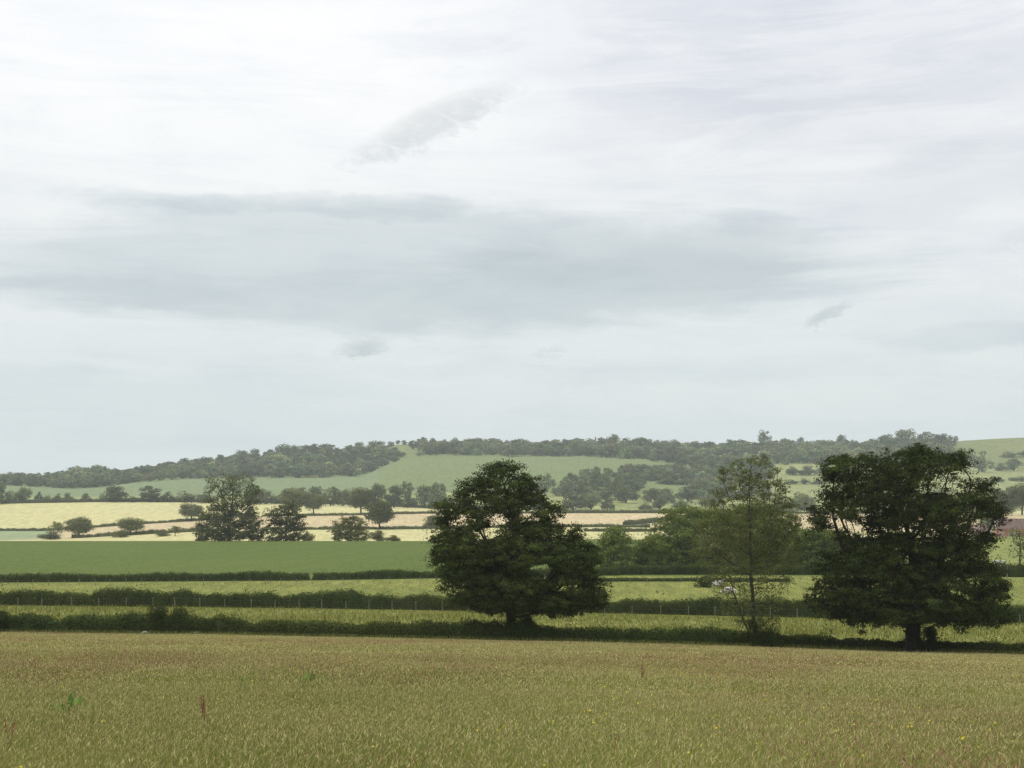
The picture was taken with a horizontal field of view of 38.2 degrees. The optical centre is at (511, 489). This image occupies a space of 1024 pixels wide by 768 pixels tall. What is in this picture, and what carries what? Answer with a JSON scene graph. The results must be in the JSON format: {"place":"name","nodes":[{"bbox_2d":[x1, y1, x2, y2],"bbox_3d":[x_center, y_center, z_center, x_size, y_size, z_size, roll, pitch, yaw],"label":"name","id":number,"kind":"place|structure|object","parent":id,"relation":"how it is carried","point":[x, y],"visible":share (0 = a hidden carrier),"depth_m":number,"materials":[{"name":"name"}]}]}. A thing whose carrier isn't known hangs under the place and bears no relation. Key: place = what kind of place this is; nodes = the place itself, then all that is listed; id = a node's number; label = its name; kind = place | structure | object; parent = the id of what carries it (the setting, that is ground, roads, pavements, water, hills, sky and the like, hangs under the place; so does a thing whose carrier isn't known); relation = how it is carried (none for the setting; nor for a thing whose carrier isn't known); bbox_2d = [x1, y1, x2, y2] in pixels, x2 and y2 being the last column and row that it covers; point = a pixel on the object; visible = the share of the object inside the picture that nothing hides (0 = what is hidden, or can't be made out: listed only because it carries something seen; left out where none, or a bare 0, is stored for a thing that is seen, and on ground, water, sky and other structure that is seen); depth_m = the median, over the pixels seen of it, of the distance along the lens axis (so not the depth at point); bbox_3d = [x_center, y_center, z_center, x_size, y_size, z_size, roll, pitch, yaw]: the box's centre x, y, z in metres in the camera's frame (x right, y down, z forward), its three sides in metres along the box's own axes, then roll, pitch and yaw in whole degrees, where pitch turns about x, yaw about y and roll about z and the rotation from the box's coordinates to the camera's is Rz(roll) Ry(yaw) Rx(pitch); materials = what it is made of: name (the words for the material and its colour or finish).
{"place":"outdoors","nodes":[
{"label":"outdoors","id":0,"kind":"place"},
{"bbox_2d":[0,531,51,539],"bbox_3d":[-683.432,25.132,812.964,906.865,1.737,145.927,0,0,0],"label":"field","id":1,"kind":"structure","parent":0,"point":[17,535],"depth_m":809.49,"materials":[{"name":"plant"}]},
{"bbox_2d":[0,469,377,496],"bbox_3d":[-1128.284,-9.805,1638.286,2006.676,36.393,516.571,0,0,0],"label":"field","id":2,"kind":"structure","parent":0,"point":[274,485],"depth_m":1592.37,"materials":[{"name":"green plant"}]},
{"bbox_2d":[0,539,879,582],"bbox_3d":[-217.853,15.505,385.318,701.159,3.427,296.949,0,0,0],"label":"field","id":3,"kind":"structure","parent":0,"point":[123,557],"depth_m":329.99,"materials":[{"name":"green plant"}]},
{"bbox_2d":[594,525,641,565],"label":"bushy tree","id":4,"kind":"object","parent":3,"relation":"on","point":[611,542],"visible":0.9,"depth_m":273.60,"materials":[{"name":"green plant"}]},
{"bbox_2d":[630,529,673,565],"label":"bushy tree","id":5,"kind":"object","parent":3,"relation":"on","point":[653,556],"visible":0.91,"depth_m":276.53,"materials":[{"name":"green plant"}]},
{"bbox_2d":[633,502,755,564],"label":"bushy tree","id":6,"kind":"object","parent":3,"relation":"on","point":[679,527],"visible":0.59,"depth_m":280.40,"materials":[{"name":"green plant"}]},
{"bbox_2d":[599,561,819,574],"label":"hedge","id":7,"kind":"object","parent":3,"relation":"on","point":[669,569],"visible":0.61,"depth_m":242.20,"materials":[{"name":"green plant"}]},
{"bbox_2d":[711,501,803,563],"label":"bushy tree","id":8,"kind":"object","parent":3,"relation":"on","point":[777,515],"visible":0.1,"depth_m":288.63,"materials":[{"name":"green plant"}]},
{"bbox_2d":[780,525,848,565],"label":"bushy tree","id":9,"kind":"object","parent":3,"relation":"on","point":[825,544],"visible":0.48,"depth_m":277.72,"materials":[{"name":"green plant"}]},
{"bbox_2d":[819,561,1023,576],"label":"hedge","id":10,"kind":"object","parent":3,"relation":"on","point":[1018,571],"visible":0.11,"depth_m":241.98,"materials":[{"name":"green plant"}]},
{"bbox_2d":[0,527,993,540],"bbox_3d":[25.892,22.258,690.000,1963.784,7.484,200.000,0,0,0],"label":"field","id":11,"kind":"structure","parent":0,"point":[403,534],"depth_m":679.29,"materials":[{"name":"beige plant"}]},
{"bbox_2d":[116,517,145,534],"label":"oak tree","id":12,"kind":"object","parent":11,"relation":"on","point":[128,524],"visible":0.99,"depth_m":732.61,"materials":[{"name":"green plant"}]},
{"bbox_2d":[71,527,216,537],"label":"hedge","id":13,"kind":"object","parent":11,"relation":"on","point":[151,531],"visible":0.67,"depth_m":738.92,"materials":[{"name":"green plant"}]},
{"bbox_2d":[363,498,397,528],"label":"oak tree","id":14,"kind":"object","parent":11,"relation":"on","point":[381,508],"visible":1,"depth_m":736.15,"materials":[{"name":"green plant"}]},
{"bbox_2d":[584,527,653,531],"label":"hedge","id":15,"kind":"object","parent":11,"relation":"on","point":[628,530],"visible":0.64,"depth_m":690.98,"materials":[{"name":"green plant"}]},
{"bbox_2d":[0,647,1023,767],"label":"meadow","id":16,"kind":"structure","parent":0,"point":[334,728],"depth_m":20.30,"materials":[{"name":"green plant"}]},
{"bbox_2d":[0,609,8,632],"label":"bush","id":17,"kind":"object","parent":16,"relation":"on","point":[3,616],"visible":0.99,"depth_m":130.80,"materials":[{"name":"green plant"}]},
{"bbox_2d":[33,691,97,725],"bbox_3d":[-6.975,3.453,23.155,0.893,0.577,0.833,0,0,-38],"label":"weed","id":18,"kind":"object","parent":16,"relation":"on","point":[70,698],"visible":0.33,"depth_m":23.21,"materials":[{"name":"green plant"}]},
{"bbox_2d":[285,666,327,692],"bbox_3d":[-4.577,4.280,33.107,0.998,0.692,0.912,0,0,0],"label":"weed","id":19,"kind":"object","parent":16,"relation":"on","point":[308,676],"visible":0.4,"depth_m":33.24,"materials":[{"name":"green plant"}]},
{"bbox_2d":[0,646,1023,709],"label":"meadow grass","id":20,"kind":"structure","parent":16,"relation":"on","point":[17,666],"depth_m":39.75,"materials":[{"name":"plant"}]},
{"bbox_2d":[0,631,1023,673],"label":"meadow grass","id":21,"kind":"structure","parent":16,"relation":"on","point":[452,647],"depth_m":82.43,"materials":[{"name":"green plant"}]},
{"bbox_2d":[0,601,1023,653],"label":"hedge","id":22,"kind":"object","parent":16,"relation":"on","point":[134,622],"visible":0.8,"depth_m":125.33,"materials":[{"name":"green plant"}]},
{"bbox_2d":[19,645,1015,767],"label":"buttercups","id":23,"kind":"object","parent":16,"relation":"on","point":[591,694],"visible":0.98,"depth_m":24.73,"materials":[{"name":"yellow plant"}]},
{"bbox_2d":[685,451,809,645],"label":"ash tree","id":24,"kind":"object","parent":16,"relation":"on","point":[741,536],"visible":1,"depth_m":120.56,"materials":[{"name":"green plant"}]},
{"bbox_2d":[746,615,782,647],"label":"bush","id":25,"kind":"object","parent":16,"relation":"on","point":[763,636],"visible":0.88,"depth_m":119.62,"materials":[{"name":"green plant"}]},
{"bbox_2d":[797,440,1021,652],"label":"oak tree","id":26,"kind":"object","parent":16,"relation":"on","point":[855,598],"visible":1,"depth_m":115.19,"materials":[{"name":"green plant"}]},
{"bbox_2d":[916,624,938,651],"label":"bush","id":27,"kind":"object","parent":16,"relation":"on","point":[930,633],"visible":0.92,"depth_m":117.26,"materials":[{"name":"green plant"}]},
{"bbox_2d":[0,575,1023,623],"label":"pasture","id":28,"kind":"structure","parent":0,"point":[415,584],"depth_m":217.49,"materials":[{"name":"green plant"}]},
{"bbox_2d":[0,565,619,581],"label":"hedge","id":29,"kind":"object","parent":28,"relation":"on","point":[398,573],"visible":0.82,"depth_m":242.48,"materials":[{"name":"green plant"}]},
{"bbox_2d":[564,576,789,581],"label":"hedge","id":30,"kind":"object","parent":28,"relation":"on","point":[667,579],"visible":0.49,"depth_m":225.54,"materials":[{"name":"green plant"}]},
{"bbox_2d":[0,502,1023,528],"bbox_3d":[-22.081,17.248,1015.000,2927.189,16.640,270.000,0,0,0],"label":"field","id":31,"kind":"structure","parent":0,"point":[28,515],"depth_m":1020.23,"materials":[{"name":"beige plant"}]},
{"bbox_2d":[0,497,214,503],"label":"hedge","id":32,"kind":"object","parent":31,"relation":"on","point":[57,500],"visible":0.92,"depth_m":1142.12,"materials":[{"name":"green plant"}]},
{"bbox_2d":[0,517,227,530],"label":"hedge","id":33,"kind":"object","parent":31,"relation":"on","point":[95,526],"visible":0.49,"depth_m":885.40,"materials":[{"name":"green plant"}]},
{"bbox_2d":[102,485,128,501],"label":"valley tree","id":34,"kind":"object","parent":31,"relation":"on","point":[113,492],"visible":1,"depth_m":1137.42,"materials":[{"name":"green plant"}]},
{"bbox_2d":[138,485,161,501],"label":"valley tree","id":35,"kind":"object","parent":31,"relation":"on","point":[150,495],"visible":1,"depth_m":1135.92,"materials":[{"name":"green plant"}]},
{"bbox_2d":[280,486,305,511],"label":"tree","id":36,"kind":"object","parent":31,"relation":"on","point":[291,495],"visible":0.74,"depth_m":897.33,"materials":[{"name":"green plant"}]},
{"bbox_2d":[302,491,325,512],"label":"tree","id":37,"kind":"object","parent":31,"relation":"on","point":[309,500],"visible":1,"depth_m":902.72,"materials":[{"name":"green plant"}]},
{"bbox_2d":[320,486,341,505],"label":"valley tree","id":38,"kind":"object","parent":31,"relation":"on","point":[334,496],"visible":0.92,"depth_m":1093.85,"materials":[{"name":"green plant"}]},
{"bbox_2d":[336,489,351,505],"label":"valley tree","id":39,"kind":"object","parent":31,"relation":"on","point":[345,496],"visible":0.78,"depth_m":1100.91,"materials":[{"name":"green plant"}]},
{"bbox_2d":[347,487,374,512],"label":"tree","id":40,"kind":"object","parent":31,"relation":"on","point":[360,498],"visible":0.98,"depth_m":896.51,"materials":[{"name":"green plant"}]},
{"bbox_2d":[369,482,386,503],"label":"valley tree","id":41,"kind":"object","parent":31,"relation":"on","point":[377,487],"visible":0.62,"depth_m":1103.78,"materials":[{"name":"green plant"}]},
{"bbox_2d":[383,485,403,507],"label":"valley tree","id":42,"kind":"object","parent":31,"relation":"on","point":[393,498],"visible":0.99,"depth_m":1086.96,"materials":[{"name":"green plant"}]},
{"bbox_2d":[262,511,536,516],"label":"hedge","id":43,"kind":"object","parent":31,"relation":"on","point":[346,513],"visible":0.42,"depth_m":887.85,"materials":[{"name":"green plant"}]},
{"bbox_2d":[399,494,417,507],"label":"valley shrub","id":44,"kind":"object","parent":31,"relation":"on","point":[411,501],"visible":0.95,"depth_m":1110.57,"materials":[{"name":"green plant"}]},
{"bbox_2d":[427,488,451,508],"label":"valley tree","id":45,"kind":"object","parent":31,"relation":"on","point":[438,493],"visible":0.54,"depth_m":1118.01,"materials":[{"name":"green plant"}]},
{"bbox_2d":[537,509,880,513],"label":"hedge","id":46,"kind":"object","parent":31,"relation":"on","point":[630,511],"visible":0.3,"depth_m":907.68,"materials":[{"name":"green plant"}]},
{"bbox_2d":[795,494,817,510],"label":"hedgerow tree","id":47,"kind":"object","parent":31,"relation":"on","point":[807,499],"visible":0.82,"depth_m":1040.20,"materials":[{"name":"green plant"}]},
{"bbox_2d":[991,488,1015,514],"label":"farm tree","id":48,"kind":"object","parent":31,"relation":"on","point":[1006,499],"visible":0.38,"depth_m":897.69,"materials":[{"name":"green plant"}]},
{"bbox_2d":[1008,483,1023,514],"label":"farm tree","id":49,"kind":"object","parent":31,"relation":"on","point":[1016,491],"visible":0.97,"depth_m":897.41,"materials":[{"name":"green plant"}]},
{"bbox_2d":[0,628,1023,654],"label":"hedge","id":50,"kind":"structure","parent":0,"point":[476,638],"depth_m":123.81,"materials":[{"name":"green plant"}]},
{"bbox_2d":[0,0,1023,475],"label":"sky","id":51,"kind":"structure","parent":0,"point":[227,227],"materials":[{"name":"white"}]},
{"bbox_2d":[0,604,1023,644],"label":"pasture","id":52,"kind":"structure","parent":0,"point":[586,615],"depth_m":158.31,"materials":[{"name":"green plant"}]},
{"bbox_2d":[147,601,188,632],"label":"bush","id":53,"kind":"object","parent":52,"relation":"on","point":[157,612],"visible":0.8,"depth_m":129.15,"materials":[{"name":"green plant"}]},
{"bbox_2d":[0,597,1019,621],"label":"fence","id":54,"kind":"object","parent":52,"relation":"on","point":[382,607],"visible":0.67,"depth_m":172.98,"materials":[{"name":"wood"}]},
{"bbox_2d":[0,580,1023,622],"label":"hedge","id":55,"kind":"object","parent":52,"relation":"on","point":[710,605],"visible":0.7,"depth_m":175.55,"materials":[{"name":"green plant"}]},
{"bbox_2d":[415,459,614,621],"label":"oak tree","id":56,"kind":"object","parent":52,"relation":"on","point":[485,562],"visible":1,"depth_m":124.56,"materials":[{"name":"green plant"}]},
{"bbox_2d":[504,613,536,636],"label":"bush","id":57,"kind":"object","parent":52,"relation":"on","point":[526,618],"visible":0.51,"depth_m":125.12,"materials":[{"name":"green plant"}]},
{"bbox_2d":[5,492,1023,510],"bbox_3d":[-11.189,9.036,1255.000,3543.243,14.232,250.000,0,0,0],"label":"pasture","id":58,"kind":"structure","parent":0,"point":[631,504],"depth_m":1267.05,"materials":[{"name":"plant"}]},
{"bbox_2d":[10,487,32,499],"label":"valley tree","id":59,"kind":"object","parent":58,"relation":"on","point":[21,493],"visible":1,"depth_m":1147.68,"materials":[{"name":"green plant"}]},
{"bbox_2d":[263,500,537,509],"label":"hedge","id":60,"kind":"object","parent":58,"relation":"on","point":[420,506],"visible":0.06,"depth_m":1139.06,"materials":[{"name":"green plant"}]},
{"bbox_2d":[414,484,431,505],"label":"valley tree","id":61,"kind":"object","parent":58,"relation":"on","point":[424,495],"visible":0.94,"depth_m":1141.51,"materials":[{"name":"green plant"}]},
{"bbox_2d":[535,472,555,495],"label":"hedgerow tree","id":62,"kind":"object","parent":58,"relation":"on","point":[548,482],"visible":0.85,"depth_m":1333.65,"materials":[{"name":"green plant"}]},
{"bbox_2d":[551,480,572,495],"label":"hedgerow tree","id":63,"kind":"object","parent":58,"relation":"on","point":[563,486],"visible":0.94,"depth_m":1345.26,"materials":[{"name":"green plant"}]},
{"bbox_2d":[561,491,586,509],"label":"hedgerow tree","id":64,"kind":"object","parent":58,"relation":"on","point":[577,498],"visible":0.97,"depth_m":1143.38,"materials":[{"name":"green plant"}]},
{"bbox_2d":[581,494,600,509],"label":"hedgerow tree","id":65,"kind":"object","parent":58,"relation":"on","point":[590,499],"visible":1,"depth_m":1147.04,"materials":[{"name":"green plant"}]},
{"bbox_2d":[585,486,612,501],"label":"hedgerow tree","id":66,"kind":"object","parent":58,"relation":"on","point":[601,491],"visible":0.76,"depth_m":1267.68,"materials":[{"name":"green plant"}]},
{"bbox_2d":[611,474,625,497],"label":"hedgerow tree","id":67,"kind":"object","parent":58,"relation":"on","point":[615,481],"visible":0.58,"depth_m":1317.15,"materials":[{"name":"green plant"}]},
{"bbox_2d":[612,487,640,502],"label":"hedgerow tree","id":68,"kind":"object","parent":58,"relation":"on","point":[624,495],"visible":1,"depth_m":1263.65,"materials":[{"name":"green plant"}]},
{"bbox_2d":[641,488,660,501],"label":"hedgerow tree","id":69,"kind":"object","parent":58,"relation":"on","point":[652,492],"visible":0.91,"depth_m":1288.83,"materials":[{"name":"green plant"}]},
{"bbox_2d":[654,487,675,502],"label":"hedgerow tree","id":70,"kind":"object","parent":58,"relation":"on","point":[666,494],"visible":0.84,"depth_m":1275.76,"materials":[{"name":"green plant"}]},
{"bbox_2d":[674,486,700,501],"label":"hedgerow tree","id":71,"kind":"object","parent":58,"relation":"on","point":[690,494],"visible":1,"depth_m":1300.52,"materials":[{"name":"green plant"}]},
{"bbox_2d":[10,438,1023,487],"bbox_3d":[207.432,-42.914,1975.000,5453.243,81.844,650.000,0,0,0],"label":"hill","id":72,"kind":"structure","parent":0,"point":[994,449],"depth_m":2077.09,"materials":[{"name":"green plant"}]},
{"bbox_2d":[0,472,67,487],"bbox_3d":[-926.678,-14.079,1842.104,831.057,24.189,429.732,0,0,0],"label":"woodland","id":73,"kind":"object","parent":72,"relation":"on","point":[29,479],"visible":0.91,"depth_m":1708.47,"materials":[{"name":"green plant"}]},
{"bbox_2d":[52,464,134,487],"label":"woodland","id":74,"kind":"object","parent":72,"relation":"on","point":[97,475],"visible":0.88,"depth_m":1699.18,"materials":[{"name":"green plant"}]},
{"bbox_2d":[118,454,241,482],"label":"woodland","id":75,"kind":"object","parent":72,"relation":"on","point":[201,467],"visible":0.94,"depth_m":1794.50,"materials":[{"name":"green plant"}]},
{"bbox_2d":[224,443,337,477],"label":"woodland","id":76,"kind":"object","parent":72,"relation":"on","point":[295,464],"visible":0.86,"depth_m":1873.97,"materials":[{"name":"green plant"}]},
{"bbox_2d":[273,443,291,456],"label":"ridge tree","id":77,"kind":"object","parent":72,"relation":"on","point":[282,448],"visible":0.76,"depth_m":2094.13,"materials":[{"name":"green plant"}]},
{"bbox_2d":[312,444,405,477],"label":"woodland","id":78,"kind":"object","parent":72,"relation":"on","point":[342,462],"visible":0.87,"depth_m":1940.61,"materials":[{"name":"green plant"}]},
{"bbox_2d":[415,437,663,460],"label":"woodland","id":79,"kind":"object","parent":72,"relation":"on","point":[609,447],"visible":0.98,"depth_m":1978.76,"materials":[{"name":"green plant"}]},
{"bbox_2d":[649,439,747,469],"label":"woodland","id":80,"kind":"object","parent":72,"relation":"on","point":[709,454],"visible":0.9,"depth_m":1973.76,"materials":[{"name":"green plant"}]},
{"bbox_2d":[729,439,887,464],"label":"woodland","id":81,"kind":"object","parent":72,"relation":"on","point":[777,451],"visible":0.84,"depth_m":1991.97,"materials":[{"name":"green plant"}]},
{"bbox_2d":[873,433,898,445],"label":"ridge tree","id":82,"kind":"object","parent":72,"relation":"on","point":[886,439],"visible":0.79,"depth_m":2193.80,"materials":[{"name":"green plant"}]},
{"bbox_2d":[892,428,920,443],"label":"ridge tree","id":83,"kind":"object","parent":72,"relation":"on","point":[901,434],"visible":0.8,"depth_m":2192.38,"materials":[{"name":"green plant"}]},
{"bbox_2d":[864,436,957,463],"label":"woodland","id":84,"kind":"object","parent":72,"relation":"on","point":[947,448],"visible":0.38,"depth_m":2073.26,"materials":[{"name":"green plant"}]},
{"bbox_2d":[378,455,693,498],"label":"field","id":85,"kind":"structure","parent":0,"point":[429,470],"depth_m":1726.42,"materials":[{"name":"green plant"}]},
{"bbox_2d":[589,470,602,488],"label":"hedgerow tree","id":86,"kind":"object","parent":85,"relation":"on","point":[595,475],"visible":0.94,"depth_m":1397.01,"materials":[{"name":"green plant"}]},
{"bbox_2d":[533,458,775,498],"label":"woodland","id":87,"kind":"object","parent":85,"relation":"on","point":[631,470],"visible":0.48,"depth_m":1570.70,"materials":[{"name":"green plant"}]},
{"bbox_2d":[53,514,1023,538],"bbox_3d":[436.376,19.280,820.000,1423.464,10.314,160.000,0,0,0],"label":"field","id":88,"kind":"structure","parent":0,"point":[413,520],"depth_m":827.85,"materials":[{"name":"beige plant"}]},
{"bbox_2d":[63,516,94,534],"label":"oak tree","id":89,"kind":"object","parent":88,"relation":"on","point":[80,525],"visible":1,"depth_m":739.73,"materials":[{"name":"green plant"}]},
{"bbox_2d":[178,502,205,520],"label":"tree","id":90,"kind":"object","parent":88,"relation":"on","point":[191,510],"visible":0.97,"depth_m":881.97,"materials":[{"name":"green plant"}]},
{"bbox_2d":[262,522,649,529],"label":"hedge","id":91,"kind":"object","parent":88,"relation":"on","point":[325,527],"visible":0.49,"depth_m":739.20,"materials":[{"name":"green plant"}]},
{"bbox_2d":[623,514,686,524],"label":"hedge","id":92,"kind":"object","parent":88,"relation":"on","point":[639,521],"visible":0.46,"depth_m":776.73,"materials":[{"name":"green plant"}]},
{"bbox_2d":[694,462,1023,499],"bbox_3d":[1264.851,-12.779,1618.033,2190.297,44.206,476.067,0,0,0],"label":"field","id":93,"kind":"structure","parent":0,"point":[806,488],"depth_m":1622.31,"materials":[{"name":"plant"}]},
{"bbox_2d":[972,451,994,471],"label":"hedgerow tree","id":94,"kind":"object","parent":93,"relation":"on","point":[980,464],"visible":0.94,"depth_m":1783.87,"materials":[{"name":"green plant"}]},
{"bbox_2d":[1004,458,1023,470],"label":"hedgerow tree","id":95,"kind":"object","parent":93,"relation":"on","point":[1012,463],"visible":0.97,"depth_m":1837.26,"materials":[{"name":"green plant"}]},
{"bbox_2d":[896,537,1023,578],"bbox_3d":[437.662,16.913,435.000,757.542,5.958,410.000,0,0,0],"label":"field","id":96,"kind":"structure","parent":0,"point":[1003,548],"depth_m":376.69,"materials":[{"name":"plant"}]},
{"bbox_2d":[1000,526,1023,562],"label":"tree","id":97,"kind":"object","parent":96,"relation":"on","point":[1019,544],"visible":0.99,"depth_m":261.89,"materials":[{"name":"green plant"}]},
{"bbox_3d":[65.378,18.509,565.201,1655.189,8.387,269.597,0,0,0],"label":"field","id":98,"kind":"structure","parent":0,"visible":0},
{"bbox_2d":[192,471,269,540],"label":"tree","id":99,"kind":"object","parent":98,"relation":"on","point":[231,531],"visible":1,"depth_m":443.92,"materials":[{"name":"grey plant"}]},
{"bbox_2d":[260,500,311,540],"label":"tree","id":100,"kind":"object","parent":98,"relation":"on","point":[289,522],"visible":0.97,"depth_m":444.27,"materials":[{"name":"green plant"}]},
{"bbox_2d":[326,515,379,540],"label":"tree","id":101,"kind":"object","parent":98,"relation":"on","point":[340,533],"visible":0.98,"depth_m":444.51,"materials":[{"name":"green plant"}]},
{"bbox_2d":[992,519,1023,536],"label":"farmhouse","id":102,"kind":"object","parent":98,"relation":"on","point":[1019,523],"visible":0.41,"depth_m":619.46,"materials":[{"name":"brick"}]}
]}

